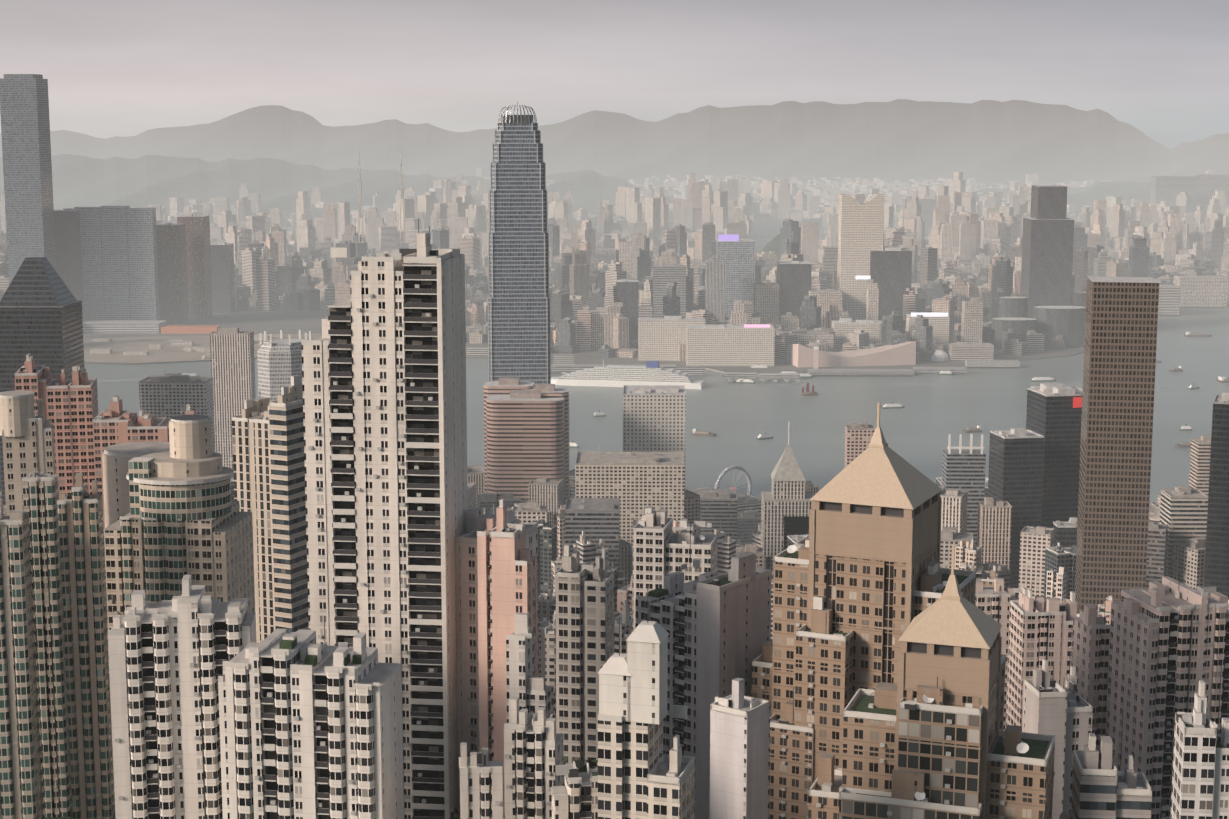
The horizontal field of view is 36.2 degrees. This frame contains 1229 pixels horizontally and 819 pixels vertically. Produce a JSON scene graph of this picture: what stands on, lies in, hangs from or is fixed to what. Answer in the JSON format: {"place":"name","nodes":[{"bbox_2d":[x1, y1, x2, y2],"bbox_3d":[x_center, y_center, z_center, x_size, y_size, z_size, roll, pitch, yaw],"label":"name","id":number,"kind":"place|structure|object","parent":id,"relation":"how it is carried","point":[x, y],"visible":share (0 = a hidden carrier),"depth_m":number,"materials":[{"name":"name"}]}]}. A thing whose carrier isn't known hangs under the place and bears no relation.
{"place":"outdoors","nodes":[
{"label":"outdoors","id":0,"kind":"place"},
{"bbox_2d":[44,505,1156,818],"bbox_3d":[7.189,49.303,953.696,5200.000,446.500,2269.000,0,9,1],"label":"island ground","id":1,"kind":"structure","parent":0,"point":[70,817],"depth_m":474.64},
{"bbox_2d":[0,156,538,818],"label":"apartment buildings","id":2,"kind":"structure","parent":1,"relation":"on","point":[314,618],"depth_m":409.92,"materials":[{"name":"beige concrete"}]},
{"bbox_2d":[488,101,550,384],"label":"skyscraper","id":3,"kind":"structure","parent":1,"relation":"on","point":[519,334],"depth_m":1902.47,"materials":[{"name":"grey glass"}]},
{"bbox_2d":[441,757,597,818],"bbox_3d":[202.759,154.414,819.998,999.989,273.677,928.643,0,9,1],"label":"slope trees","id":4,"kind":"object","parent":1,"relation":"on","point":[580,764],"depth_m":469.76,"materials":[{"name":"green plant"}]},
{"bbox_2d":[0,257,1228,615],"bbox_3d":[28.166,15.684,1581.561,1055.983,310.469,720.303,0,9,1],"label":"mid-distance buildings","id":5,"kind":"structure","parent":1,"relation":"on","point":[1080,455],"depth_m":1510.02,"materials":[{"name":"grey concrete"}]},
{"bbox_2d":[5,506,1228,717],"bbox_3d":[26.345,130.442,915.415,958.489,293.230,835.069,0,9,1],"label":"buildings","id":6,"kind":"structure","parent":1,"relation":"on","point":[1059,570],"depth_m":1157.97,"materials":[{"name":"beige concrete"}]},
{"bbox_2d":[715,466,751,494],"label":"observation wheel","id":7,"kind":"object","parent":1,"relation":"on","point":[739,468],"visible":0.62,"depth_m":1994.75,"materials":[{"name":"metal"}]},
{"bbox_2d":[459,402,1228,818],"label":"apartment buildings","id":8,"kind":"structure","parent":1,"relation":"on","point":[893,670],"depth_m":418.52,"materials":[{"name":"beige concrete"}]},
{"bbox_2d":[0,466,1205,600],"bbox_3d":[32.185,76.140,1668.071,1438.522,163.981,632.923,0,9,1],"label":"buildings","id":9,"kind":"structure","parent":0,"point":[545,502],"depth_m":1426.52,"materials":[{"name":"grey concrete"}]},
{"bbox_2d":[0,0,1228,148],"bbox_3d":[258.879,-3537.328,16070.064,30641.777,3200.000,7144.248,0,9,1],"label":"sky","id":10,"kind":"structure","parent":0,"point":[1157,70],"depth_m":19401.08,"materials":[{"name":"grey"}]},
{"bbox_2d":[0,99,1228,237],"bbox_3d":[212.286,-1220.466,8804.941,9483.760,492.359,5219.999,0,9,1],"label":"mountains","id":11,"kind":"structure","parent":0,"point":[276,156],"depth_m":10325.78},
{"bbox_2d":[83,228,1227,374],"bbox_3d":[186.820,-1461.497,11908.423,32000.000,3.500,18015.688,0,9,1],"label":"far shoreline","id":12,"kind":"structure","parent":0,"point":[256,321],"depth_m":3536.00,"materials":[{"name":"grey concrete"}]},
{"bbox_2d":[0,168,1228,363],"bbox_3d":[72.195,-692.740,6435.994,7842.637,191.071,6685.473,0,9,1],"label":"distant city buildings","id":13,"kind":"structure","parent":12,"relation":"on","point":[966,267],"depth_m":4866.26,"materials":[{"name":"grey concrete"}]},
{"bbox_2d":[0,74,1228,381],"bbox_3d":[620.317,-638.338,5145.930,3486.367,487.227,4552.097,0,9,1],"label":"waterfront buildings","id":14,"kind":"structure","parent":12,"relation":"on","point":[126,270],"depth_m":3545.29,"materials":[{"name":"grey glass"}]},
{"bbox_2d":[84,298,1228,504],"bbox_3d":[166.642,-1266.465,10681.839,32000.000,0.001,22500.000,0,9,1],"label":"harbour water","id":15,"kind":"structure","parent":0,"point":[917,430],"depth_m":2685.71,"materials":[{"name":"grey liquid"}]},
{"bbox_2d":[87,332,1228,447],"bbox_3d":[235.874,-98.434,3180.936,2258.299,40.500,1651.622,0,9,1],"label":"boats","id":16,"kind":"object","parent":15,"relation":"on","point":[651,373],"visible":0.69,"depth_m":2905.37,"materials":[{"name":"white wood"}]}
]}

